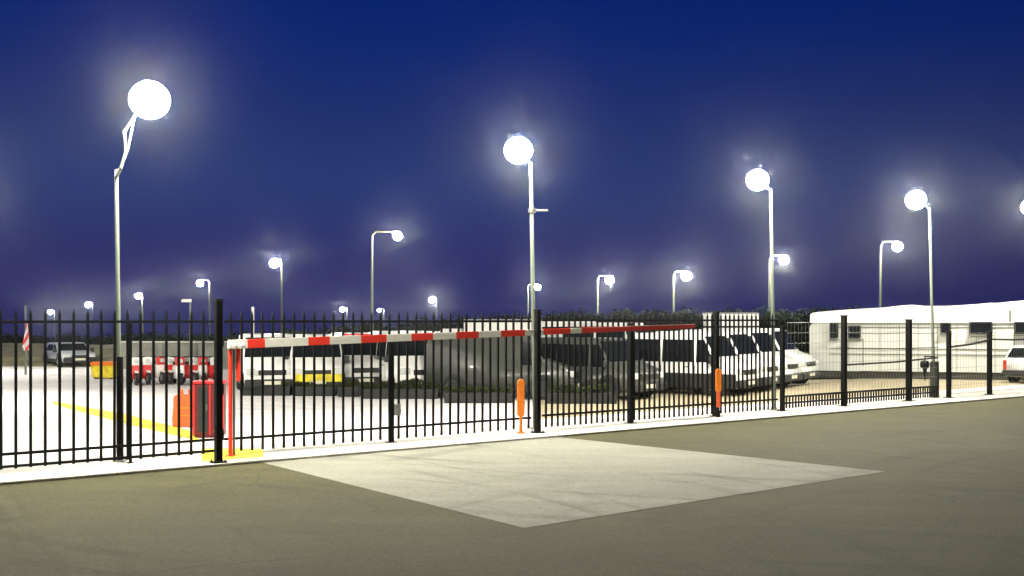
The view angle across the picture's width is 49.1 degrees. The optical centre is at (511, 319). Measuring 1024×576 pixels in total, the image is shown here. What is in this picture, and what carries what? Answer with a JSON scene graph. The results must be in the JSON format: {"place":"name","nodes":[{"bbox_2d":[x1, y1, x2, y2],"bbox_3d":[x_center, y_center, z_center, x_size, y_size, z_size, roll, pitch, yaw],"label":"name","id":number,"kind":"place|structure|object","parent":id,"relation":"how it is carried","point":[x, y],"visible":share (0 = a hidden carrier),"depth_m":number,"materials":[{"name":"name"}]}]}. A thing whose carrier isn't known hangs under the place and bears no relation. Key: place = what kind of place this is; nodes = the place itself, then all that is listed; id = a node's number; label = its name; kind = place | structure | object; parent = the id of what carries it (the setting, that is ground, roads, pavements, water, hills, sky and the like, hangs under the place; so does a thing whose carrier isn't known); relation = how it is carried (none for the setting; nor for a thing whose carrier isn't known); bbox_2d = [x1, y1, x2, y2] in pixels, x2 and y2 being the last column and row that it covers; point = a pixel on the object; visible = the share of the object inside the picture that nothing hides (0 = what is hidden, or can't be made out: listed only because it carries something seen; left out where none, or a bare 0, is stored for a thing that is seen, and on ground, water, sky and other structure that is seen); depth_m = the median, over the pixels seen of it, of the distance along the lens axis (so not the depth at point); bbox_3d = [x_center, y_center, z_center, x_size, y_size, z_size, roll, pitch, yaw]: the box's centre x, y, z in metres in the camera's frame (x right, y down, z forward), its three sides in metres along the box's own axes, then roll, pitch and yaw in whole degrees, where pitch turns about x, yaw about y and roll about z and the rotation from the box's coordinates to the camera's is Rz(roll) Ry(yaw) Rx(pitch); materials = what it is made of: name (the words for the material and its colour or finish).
{"place":"outdoors","nodes":[
{"label":"outdoors","id":0,"kind":"place"},
{"bbox_2d":[2,343,112,365],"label":"grass bank","id":1,"kind":"structure","parent":0,"point":[8,354],"depth_m":59.19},
{"bbox_2d":[2,333,39,342],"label":"bushy tree","id":2,"kind":"object","parent":1,"relation":"on","point":[7,336],"visible":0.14,"depth_m":73.16,"materials":[{"name":"green plant"}]},
{"bbox_2d":[32,334,78,342],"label":"bushy tree","id":3,"kind":"object","parent":1,"relation":"on","point":[40,340],"visible":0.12,"depth_m":71.46,"materials":[{"name":"green plant"}]},
{"bbox_2d":[52,332,80,341],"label":"bushy tree","id":4,"kind":"object","parent":1,"relation":"on","point":[66,335],"visible":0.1,"depth_m":79.71,"materials":[{"name":"green plant"}]},
{"bbox_2d":[67,336,107,344],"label":"bushy tree","id":5,"kind":"object","parent":1,"relation":"on","point":[93,341],"visible":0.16,"depth_m":72.89,"materials":[{"name":"green plant"}]},
{"bbox_2d":[95,332,138,344],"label":"bushy tree","id":6,"kind":"object","parent":1,"relation":"on","point":[111,337],"visible":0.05,"depth_m":77.14,"materials":[{"name":"green plant"}]},
{"bbox_2d":[108,333,155,344],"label":"bushy tree","id":7,"kind":"object","parent":1,"relation":"on","point":[134,338],"visible":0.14,"depth_m":72.78,"materials":[{"name":"green plant"}]},
{"bbox_2d":[142,333,176,340],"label":"bushy tree","id":8,"kind":"object","parent":1,"relation":"on","point":[171,338],"visible":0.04,"depth_m":72.54,"materials":[{"name":"green plant"}]},
{"bbox_2d":[155,331,193,340],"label":"bushy tree","id":9,"kind":"object","parent":1,"relation":"on","point":[184,338],"visible":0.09,"depth_m":76.70,"materials":[{"name":"green plant"}]},
{"bbox_2d":[207,334,238,340],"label":"bushy tree","id":10,"kind":"object","parent":1,"relation":"on","point":[225,338],"visible":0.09,"depth_m":72.17,"materials":[{"name":"green plant"}]},
{"bbox_2d":[121,341,235,368],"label":"wall","id":11,"kind":"structure","parent":0,"point":[172,348],"depth_m":53.88,"materials":[{"name":"concrete"}]},
{"bbox_2d":[0,397,1023,575],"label":"road","id":12,"kind":"structure","parent":0,"point":[942,494],"depth_m":13.25,"materials":[{"name":"grey asphalt"}]},
{"bbox_2d":[0,387,1023,484],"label":"kerb strip","id":13,"kind":"object","parent":12,"relation":"on","point":[68,471],"depth_m":22.02,"materials":[{"name":"concrete"}]},
{"bbox_2d":[0,308,213,469],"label":"security fence","id":14,"kind":"object","parent":13,"relation":"on","point":[128,445],"visible":0.87,"depth_m":18.20,"materials":[{"name":"black metal"}]},
{"bbox_2d":[113,79,169,461],"bbox_3d":[-6.113,-0.737,18.072,1.466,6.175,0.620,0,0,35],"label":"street lamp","id":15,"kind":"object","parent":13,"relation":"on","point":[149,98],"visible":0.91,"depth_m":18.52,"materials":[{"name":"metal"}]},
{"bbox_2d":[209,299,226,463],"bbox_3d":[-4.837,1.002,18.465,0.228,2.696,0.220,0,0,-39],"label":"gate post","id":16,"kind":"object","parent":13,"relation":"on","point":[218,382],"visible":1,"depth_m":18.42,"materials":[{"name":"grey metal"}]},
{"bbox_2d":[224,310,531,450],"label":"sliding gate","id":17,"kind":"structure","parent":13,"relation":"on","point":[394,409],"depth_m":21.48,"materials":[{"name":"grey metal"}]},
{"bbox_2d":[225,324,694,456],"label":"barrier gate","id":18,"kind":"structure","parent":13,"relation":"on","point":[238,345],"depth_m":20.90,"materials":[{"name":"metal"}]},
{"bbox_2d":[517,379,524,433],"bbox_3d":[0.183,1.790,23.255,0.180,1.121,0.180,0,0,-38],"label":"marker post","id":19,"kind":"object","parent":13,"relation":"on","point":[520,398],"visible":1,"depth_m":23.23,"materials":[{"name":"orange plastic"}]},
{"bbox_2d":[505,136,547,428],"bbox_3d":[0.278,-0.752,23.714,0.569,6.207,1.266,0,0,24],"label":"street lamp","id":20,"kind":"object","parent":13,"relation":"on","point":[518,149],"visible":0.92,"depth_m":24.10,"materials":[{"name":"metal"}]},
{"bbox_2d":[531,310,544,432],"bbox_3d":[0.533,1.068,23.330,0.210,2.563,0.210,0,0,-38],"label":"gate post","id":21,"kind":"object","parent":13,"relation":"on","point":[537,371],"visible":1,"depth_m":23.29,"materials":[{"name":"metal"}]},
{"bbox_2d":[542,311,787,426],"bbox_3d":[3.854,1.065,26.431,8.193,2.569,0.250,0,0,-39],"label":"security fence","id":22,"kind":"object","parent":13,"relation":"on","point":[716,320],"visible":0.98,"depth_m":26.10,"materials":[{"name":"black metal"}]},
{"bbox_2d":[715,369,720,416],"bbox_3d":[4.990,1.765,27.080,0.144,1.170,0.095,0,0,-3],"label":"marker post","id":23,"kind":"object","parent":13,"relation":"on","point":[718,381],"visible":1,"depth_m":27.05,"materials":[{"name":"orange plastic"}]},
{"bbox_2d":[747,168,779,410],"bbox_3d":[6.459,-0.753,28.794,0.540,6.208,1.379,0,0,32],"label":"street lamp","id":24,"kind":"object","parent":13,"relation":"on","point":[757,179],"visible":0.97,"depth_m":29.14,"materials":[{"name":"metal"}]},
{"bbox_2d":[785,315,937,407],"bbox_3d":[9.894,1.108,31.236,7.245,2.483,0.280,0,0,-39],"label":"fence","id":25,"kind":"object","parent":13,"relation":"on","point":[907,394],"visible":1,"depth_m":31.19,"materials":[{"name":"metal"}]},
{"bbox_2d":[906,189,938,397],"bbox_3d":[12.318,-0.759,33.527,0.566,6.220,1.556,0,0,45],"label":"street lamp","id":26,"kind":"object","parent":13,"relation":"on","point":[916,199],"visible":0.96,"depth_m":33.83,"materials":[{"name":"metal"}]},
{"bbox_2d":[920,356,933,379],"bbox_3d":[12.521,1.463,33.857,0.402,0.780,0.276,0,0,-29],"label":"hanging lantern","id":27,"kind":"object","parent":26,"relation":"attached to","point":[924,365],"visible":0.92,"depth_m":33.77,"materials":[{"name":"black metal"}]},
{"bbox_2d":[943,331,1023,397],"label":"cable fence","id":28,"kind":"object","parent":13,"relation":"on","point":[949,363],"visible":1,"depth_m":34.90,"materials":[{"name":"metal"}]},
{"bbox_2d":[263,437,884,527],"bbox_3d":[0.665,2.391,18.097,7.505,0.001,7.343,0,0,-40],"label":"concrete apron","id":29,"kind":"object","parent":12,"relation":"on","point":[530,483],"visible":1,"depth_m":17.22,"materials":[{"name":"beige concrete"}]},
{"bbox_2d":[0,0,1023,340],"label":"sky","id":30,"kind":"structure","parent":0,"point":[296,132],"materials":[{"name":"blue"}]},
{"bbox_2d":[2,352,1023,463],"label":"yard","id":31,"kind":"structure","parent":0,"point":[38,408],"depth_m":27.88,"materials":[{"name":"concrete"}]},
{"bbox_2d":[22,306,28,374],"bbox_3d":[-20.830,0.866,47.983,0.293,2.967,0.218,0,0,-19],"label":"flag pole","id":32,"kind":"object","parent":31,"relation":"on","point":[25,346],"visible":0.98,"depth_m":47.96,"materials":[{"name":"metal"}]},
{"bbox_2d":[42,342,95,366],"bbox_3d":[-22.555,1.785,57.000,2.010,1.270,3.821,0,0,-38],"label":"parked car","id":33,"kind":"object","parent":31,"relation":"on","point":[66,352],"visible":0.73,"depth_m":56.17,"materials":[{"name":"silver metal"}]},
{"bbox_2d":[90,361,112,378],"bbox_3d":[-16.296,2.009,45.000,1.091,0.677,0.720,0,0,10],"label":"grit bin","id":34,"kind":"object","parent":31,"relation":"on","point":[107,369],"visible":0.52,"depth_m":44.69,"materials":[{"name":"yellow paint"}]},
{"bbox_2d":[125,356,144,384],"bbox_3d":[-13.764,1.824,40.739,0.691,1.044,1.740,0,0,-27],"label":"parked scooter","id":35,"kind":"object","parent":31,"relation":"on","point":[135,368],"visible":0.64,"depth_m":40.23,"materials":[{"name":"metal"}]},
{"bbox_2d":[137,356,151,384],"bbox_3d":[-13.482,1.824,41.032,0.691,1.044,1.740,0,0,-32],"label":"parked scooter","id":36,"kind":"object","parent":31,"relation":"on","point":[146,368],"visible":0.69,"depth_m":40.53,"materials":[{"name":"red plastic"}]},
{"bbox_2d":[145,356,164,383],"bbox_3d":[-13.153,1.824,41.288,0.691,1.044,1.740,0,0,-42],"label":"parked scooter","id":37,"kind":"object","parent":31,"relation":"on","point":[159,368],"visible":0.67,"depth_m":40.83,"materials":[{"name":"white paint"}]},
{"bbox_2d":[53,401,263,461],"bbox_3d":[-8.710,2.346,25.857,1.466,0.001,16.186,0,0,-31],"label":"yellow line","id":38,"kind":"object","parent":31,"relation":"on","point":[209,456],"visible":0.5,"depth_m":23.78,"materials":[{"name":"paint"}]},
{"bbox_2d":[159,356,176,384],"bbox_3d":[-12.742,1.824,41.293,0.691,1.044,1.740,0,0,-30],"label":"parked scooter","id":39,"kind":"object","parent":31,"relation":"on","point":[170,371],"visible":0.53,"depth_m":40.79,"materials":[{"name":"red plastic"}]},
{"bbox_2d":[170,356,188,384],"bbox_3d":[-12.167,1.824,40.750,0.691,1.044,1.740,0,0,-26],"label":"parked scooter","id":40,"kind":"object","parent":31,"relation":"on","point":[182,364],"visible":0.72,"depth_m":40.29,"materials":[{"name":"white paint"}]},
{"bbox_2d":[172,389,189,426],"bbox_3d":[-7.209,1.938,24.731,0.516,0.825,0.351,0,0,-3],"label":"traffic barrier","id":41,"kind":"object","parent":31,"relation":"on","point":[184,410],"visible":0.49,"depth_m":24.57,"materials":[{"name":"orange plastic"}]},
{"bbox_2d":[181,299,191,356],"bbox_3d":[-13.364,0.745,46.000,0.410,3.211,0.160,0,0,0],"label":"camera pole","id":42,"kind":"object","parent":31,"relation":"on","point":[187,300],"visible":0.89,"depth_m":45.97,"materials":[{"name":"metal"}]},
{"bbox_2d":[183,356,201,382],"bbox_3d":[-11.831,1.824,40.999,0.691,1.044,1.740,0,0,-37],"label":"parked scooter","id":43,"kind":"object","parent":31,"relation":"on","point":[187,370],"visible":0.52,"depth_m":40.61,"materials":[{"name":"red plastic"}]},
{"bbox_2d":[193,356,211,379],"bbox_3d":[-11.413,1.824,40.968,0.691,1.044,1.740,0,0,-28],"label":"parked scooter","id":44,"kind":"object","parent":31,"relation":"on","point":[200,366],"visible":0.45,"depth_m":40.47,"materials":[{"name":"white paint"}]},
{"bbox_2d":[205,356,213,379],"bbox_3d":[-11.027,1.824,40.950,0.691,1.044,1.740,0,0,-34],"label":"parked scooter","id":45,"kind":"object","parent":31,"relation":"on","point":[210,370],"visible":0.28,"depth_m":40.50,"materials":[{"name":"red plastic"}]},
{"bbox_2d":[193,380,227,437],"bbox_3d":[-6.081,1.785,22.513,0.660,1.130,0.490,0,0,-8],"label":"control cabinet","id":46,"kind":"object","parent":31,"relation":"on","point":[197,408],"visible":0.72,"depth_m":22.32,"materials":[{"name":"red metal"}]},
{"bbox_2d":[236,333,292,389],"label":"parked van","id":47,"kind":"object","parent":31,"relation":"on","point":[267,367],"visible":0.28,"depth_m":35.06,"materials":[{"name":"white paint"}]},
{"bbox_2d":[239,383,292,395],"bbox_3d":[-7.689,2.104,34.994,1.702,0.492,0.572,0,0,1],"label":"planter","id":48,"kind":"object","parent":31,"relation":"on","point":[277,391],"visible":0.45,"depth_m":34.72,"materials":[{"name":"black concrete"}]},
{"bbox_2d":[270,258,282,332],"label":"street lamp","id":49,"kind":"object","parent":31,"relation":"on","point":[274,262],"visible":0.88,"depth_m":69.94,"materials":[{"name":"grey metal"}]},
{"bbox_2d":[292,381,337,395],"bbox_3d":[-6.128,2.114,34.799,1.379,0.473,0.560,0,0,-2],"label":"planter","id":50,"kind":"object","parent":31,"relation":"on","point":[309,389],"visible":0.72,"depth_m":34.53,"materials":[{"name":"black"}]},
{"bbox_2d":[300,328,331,333],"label":"bushy tree","id":51,"kind":"object","parent":31,"relation":"on","point":[321,331],"visible":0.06,"depth_m":70.85,"materials":[{"name":"green plant"}]},
{"bbox_2d":[285,334,348,386],"bbox_3d":[-6.537,1.455,37.200,2.080,1.930,4.721,0,0,-12],"label":"parked van","id":52,"kind":"object","parent":31,"relation":"on","point":[319,363],"visible":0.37,"depth_m":35.47,"materials":[{"name":"white paint"}]},
{"bbox_2d":[322,323,367,333],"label":"bushy tree","id":53,"kind":"object","parent":31,"relation":"on","point":[336,330],"visible":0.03,"depth_m":72.78,"materials":[{"name":"green plant"}]},
{"bbox_2d":[337,380,360,396],"bbox_3d":[-5.021,2.091,34.501,0.752,0.518,0.560,0,0,3],"label":"planter","id":54,"kind":"object","parent":31,"relation":"on","point":[348,389],"visible":0.8,"depth_m":34.23,"materials":[{"name":"black concrete"}]},
{"bbox_2d":[331,332,384,387],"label":"parked van","id":55,"kind":"object","parent":31,"relation":"on","point":[357,362],"visible":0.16,"depth_m":36.49,"materials":[{"name":"white paint"}]},
{"bbox_2d":[335,323,387,331],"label":"bushy tree","id":56,"kind":"object","parent":31,"relation":"on","point":[365,328],"visible":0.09,"depth_m":72.52,"materials":[{"name":"green plant"}]},
{"bbox_2d":[371,231,401,313],"bbox_3d":[-6.893,-1.253,61.000,1.790,7.206,0.466,0,0,0],"label":"street lamp","id":57,"kind":"object","parent":31,"relation":"on","point":[397,235],"visible":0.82,"depth_m":60.95,"materials":[{"name":"metal"}]},
{"bbox_2d":[360,378,439,398],"bbox_3d":[-3.311,2.035,33.618,2.539,0.629,0.600,0,0,2],"label":"planter","id":58,"kind":"object","parent":31,"relation":"on","point":[366,391],"visible":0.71,"depth_m":33.35,"materials":[{"name":"black"}]},
{"bbox_2d":[369,331,439,387],"bbox_3d":[-3.337,1.395,36.499,2.310,2.050,4.921,0,0,-19],"label":"parked van","id":59,"kind":"object","parent":31,"relation":"on","point":[420,359],"visible":0.14,"depth_m":35.10,"materials":[{"name":"white paint"}]},
{"bbox_2d":[386,323,422,330],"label":"bushy tree","id":60,"kind":"object","parent":31,"relation":"on","point":[410,328],"visible":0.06,"depth_m":71.06,"materials":[{"name":"green plant"}]},
{"bbox_2d":[409,315,439,330],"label":"bushy tree","id":61,"kind":"object","parent":31,"relation":"on","point":[422,325],"visible":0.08,"depth_m":74.58,"materials":[{"name":"green plant"}]},
{"bbox_2d":[426,319,463,330],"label":"bushy tree","id":62,"kind":"object","parent":31,"relation":"on","point":[437,328],"visible":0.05,"depth_m":72.69,"materials":[{"name":"green plant"}]},
{"bbox_2d":[443,314,485,328],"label":"bushy tree","id":63,"kind":"object","parent":31,"relation":"on","point":[454,326],"visible":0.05,"depth_m":71.82,"materials":[{"name":"green plant"}]},
{"bbox_2d":[443,385,511,402],"bbox_3d":[-0.965,2.087,31.900,2.092,0.527,0.560,0,0,-2],"label":"planter","id":64,"kind":"object","parent":31,"relation":"on","point":[478,394],"visible":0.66,"depth_m":31.64,"materials":[{"name":"black"}]},
{"bbox_2d":[443,319,530,331],"bbox_3d":[-1.160,1.159,45.000,4.554,2.382,2.120,0,0,0],"label":"box truck","id":65,"kind":"object","parent":31,"relation":"on","point":[493,326],"visible":0.02,"depth_m":43.95,"materials":[{"name":"white paint"}]},
{"bbox_2d":[423,335,578,399],"bbox_3d":[-0.242,1.425,34.000,4.621,1.990,2.210,0,0,12],"label":"panel van","id":66,"kind":"object","parent":31,"relation":"on","point":[470,361],"visible":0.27,"depth_m":33.19,"materials":[{"name":"grey paint"}]},
{"bbox_2d":[547,310,606,322],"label":"bushy tree","id":67,"kind":"object","parent":31,"relation":"on","point":[561,316],"visible":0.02,"depth_m":71.82,"materials":[{"name":"green plant"}]},
{"bbox_2d":[567,308,604,318],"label":"bushy tree","id":68,"kind":"object","parent":31,"relation":"on","point":[580,309],"visible":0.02,"depth_m":73.10,"materials":[{"name":"green plant"}]},
{"bbox_2d":[576,311,615,322],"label":"bushy tree","id":69,"kind":"object","parent":31,"relation":"on","point":[588,316],"visible":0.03,"depth_m":73.02,"materials":[{"name":"green plant"}]},
{"bbox_2d":[530,337,662,396],"bbox_3d":[2.408,1.485,34.400,4.421,1.870,2.210,0,0,40],"label":"parked van","id":70,"kind":"object","parent":31,"relation":"on","point":[594,360],"visible":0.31,"depth_m":33.37,"materials":[{"name":"grey paint"}]},
{"bbox_2d":[559,323,647,337],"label":"parked van","id":71,"kind":"object","parent":31,"relation":"on","point":[594,334],"visible":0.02,"depth_m":42.26,"materials":[{"name":"white paint"}]},
{"bbox_2d":[610,307,663,332],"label":"bushy tree","id":72,"kind":"object","parent":31,"relation":"on","point":[641,317],"visible":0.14,"depth_m":73.34,"materials":[{"name":"green plant"}]},
{"bbox_2d":[620,307,676,318],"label":"bushy tree","id":73,"kind":"object","parent":31,"relation":"on","point":[641,312],"visible":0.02,"depth_m":80.52,"materials":[{"name":"green plant"}]},
{"bbox_2d":[640,308,698,330],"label":"bushy tree","id":74,"kind":"object","parent":31,"relation":"on","point":[685,314],"visible":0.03,"depth_m":78.44,"materials":[{"name":"green plant"}]},
{"bbox_2d":[656,309,700,330],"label":"bushy tree","id":75,"kind":"object","parent":31,"relation":"on","point":[666,315],"visible":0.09,"depth_m":74.19,"materials":[{"name":"green plant"}]},
{"bbox_2d":[673,271,690,312],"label":"street lamp","id":76,"kind":"object","parent":31,"relation":"on","point":[686,275],"visible":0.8,"depth_m":79.90,"materials":[{"name":"metal"}]},
{"bbox_2d":[625,333,758,395],"bbox_3d":[5.709,1.420,36.000,4.221,2.000,2.180,0,0,34],"label":"parked van","id":77,"kind":"object","parent":31,"relation":"on","point":[686,360],"visible":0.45,"depth_m":35.13,"materials":[{"name":"white paint"}]},
{"bbox_2d":[685,306,739,329],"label":"bushy tree","id":78,"kind":"object","parent":31,"relation":"on","point":[726,311],"visible":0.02,"depth_m":75.01,"materials":[{"name":"green plant"}]},
{"bbox_2d":[655,331,779,390],"bbox_3d":[6.831,1.402,37.800,4.221,2.036,2.180,0,0,34],"label":"parked van","id":79,"kind":"object","parent":31,"relation":"on","point":[749,358],"visible":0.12,"depth_m":36.95,"materials":[{"name":"white paint"}]},
{"bbox_2d":[680,329,802,387],"bbox_3d":[7.949,1.384,39.600,4.221,2.072,2.180,0,0,34],"label":"parked van","id":80,"kind":"object","parent":31,"relation":"on","point":[794,366],"visible":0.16,"depth_m":38.68,"materials":[{"name":"white paint"}]},
{"bbox_2d":[704,328,818,383],"bbox_3d":[9.049,1.366,41.400,4.221,2.108,2.180,0,0,34],"label":"parked van","id":81,"kind":"object","parent":31,"relation":"on","point":[792,348],"visible":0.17,"depth_m":40.52,"materials":[{"name":"white paint"}]},
{"bbox_2d":[752,307,801,349],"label":"bushy tree","id":82,"kind":"object","parent":31,"relation":"on","point":[779,322],"visible":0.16,"depth_m":72.21,"materials":[{"name":"green plant"}]},
{"bbox_2d":[761,308,792,334],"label":"bushy tree","id":83,"kind":"object","parent":31,"relation":"on","point":[768,312],"visible":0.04,"depth_m":72.12,"materials":[{"name":"green plant"}]},
{"bbox_2d":[769,255,788,310],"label":"street lamp","id":84,"kind":"object","parent":31,"relation":"on","point":[783,259],"visible":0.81,"depth_m":73.94,"materials":[{"name":"metal"}]},
{"bbox_2d":[749,305,813,354],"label":"bushy tree","id":85,"kind":"object","parent":31,"relation":"on","point":[783,310],"visible":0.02,"depth_m":77.20,"materials":[{"name":"green plant"}]},
{"bbox_2d":[776,308,824,352],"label":"bushy tree","id":86,"kind":"object","parent":31,"relation":"on","point":[790,329],"visible":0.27,"depth_m":71.81,"materials":[{"name":"green plant"}]},
{"bbox_2d":[789,305,857,350],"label":"bushy tree","id":87,"kind":"object","parent":31,"relation":"on","point":[801,330],"visible":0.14,"depth_m":71.22,"materials":[{"name":"green plant"}]},
{"bbox_2d":[880,241,902,307],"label":"street lamp","id":88,"kind":"object","parent":31,"relation":"on","point":[897,246],"visible":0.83,"depth_m":69.95,"materials":[{"name":"metal"}]},
{"bbox_2d":[541,378,1023,418],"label":"sandy ground","id":89,"kind":"structure","parent":0,"point":[852,385],"depth_m":37.27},
{"bbox_2d":[541,320,595,336],"bbox_3d":[2.531,1.175,46.000,4.754,2.350,2.120,0,0,0],"label":"box truck","id":90,"kind":"object","parent":89,"relation":"on","point":[549,324],"depth_m":44.95,"materials":[{"name":"white paint"}]},
{"bbox_2d":[543,383,616,403],"bbox_3d":[1.921,2.057,31.607,2.087,0.586,0.571,0,0,2],"label":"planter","id":91,"kind":"object","parent":89,"relation":"on","point":[577,395],"visible":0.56,"depth_m":31.34,"materials":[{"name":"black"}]},
{"bbox_2d":[702,313,758,328],"bbox_3d":[9.388,1.021,47.933,2.120,2.659,4.754,0,0,5],"label":"box truck","id":92,"kind":"object","parent":89,"relation":"on","point":[727,315],"visible":0.06,"depth_m":47.10,"materials":[{"name":"white paint"}]},
{"bbox_2d":[810,301,1023,379],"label":"white hall","id":93,"kind":"structure","parent":89,"relation":"on","point":[972,320],"depth_m":44.41,"materials":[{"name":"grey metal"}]},
{"bbox_2d":[829,323,838,339],"bbox_3d":[12.973,0.447,45.115,0.402,0.704,0.250,0,0,15],"label":"window","id":94,"kind":"structure","parent":93,"relation":"in","point":[832,325],"depth_m":45.07,"materials":[{"name":"black glass"}]},
{"bbox_2d":[847,326,861,339],"bbox_3d":[13.736,0.511,44.913,0.553,0.578,0.250,0,0,15],"label":"window","id":95,"kind":"structure","parent":93,"relation":"in","point":[852,330],"depth_m":44.87,"materials":[{"name":"black glass"}]},
{"bbox_2d":[939,322,950,334],"bbox_3d":[17.049,0.336,44.032,0.445,0.482,0.250,0,0,15],"label":"window","id":96,"kind":"structure","parent":93,"relation":"in","point":[944,326],"depth_m":44.00,"materials":[{"name":"black glass"}]},
{"bbox_2d":[969,322,993,335],"bbox_3d":[18.297,0.336,43.701,0.906,0.546,0.250,0,0,15],"label":"window","id":97,"kind":"structure","parent":93,"relation":"in","point":[974,327],"depth_m":43.66,"materials":[{"name":"black glass"}]},
{"bbox_2d":[1013,322,1023,335],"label":"window","id":98,"kind":"structure","parent":93,"relation":"in","point":[1018,326],"depth_m":43.29,"materials":[{"name":"black glass"}]},
{"bbox_2d":[1002,345,1023,381],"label":"parked car","id":99,"kind":"object","parent":89,"relation":"on","point":[1015,364],"visible":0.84,"depth_m":41.64,"materials":[{"name":"white paint"}]},
{"bbox_3d":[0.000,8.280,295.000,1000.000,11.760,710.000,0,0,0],"label":"ground","id":100,"kind":"structure","parent":0,"visible":0},
{"bbox_2d":[85,302,92,335],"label":"street lamp","id":101,"kind":"object","parent":100,"relation":"on","point":[87,304],"visible":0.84,"depth_m":104.96,"materials":[{"name":"grey metal"}]},
{"bbox_2d":[135,293,142,331],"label":"street lamp","id":102,"kind":"object","parent":100,"relation":"on","point":[137,295],"visible":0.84,"depth_m":91.94,"materials":[{"name":"metal"}]},
{"bbox_2d":[197,279,210,336],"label":"street lamp","id":103,"kind":"object","parent":100,"relation":"on","point":[200,282],"visible":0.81,"depth_m":79.94,"materials":[{"name":"grey metal"}]},
{"bbox_2d":[597,275,613,311],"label":"street lamp","id":104,"kind":"object","parent":100,"relation":"on","point":[609,279],"visible":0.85,"depth_m":83.93,"materials":[{"name":"metal"}]},
{"bbox_2d":[599,307,638,321],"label":"bushy tree","id":105,"kind":"object","parent":100,"relation":"on","point":[614,310],"visible":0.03,"depth_m":81.57,"materials":[{"name":"green plant"}]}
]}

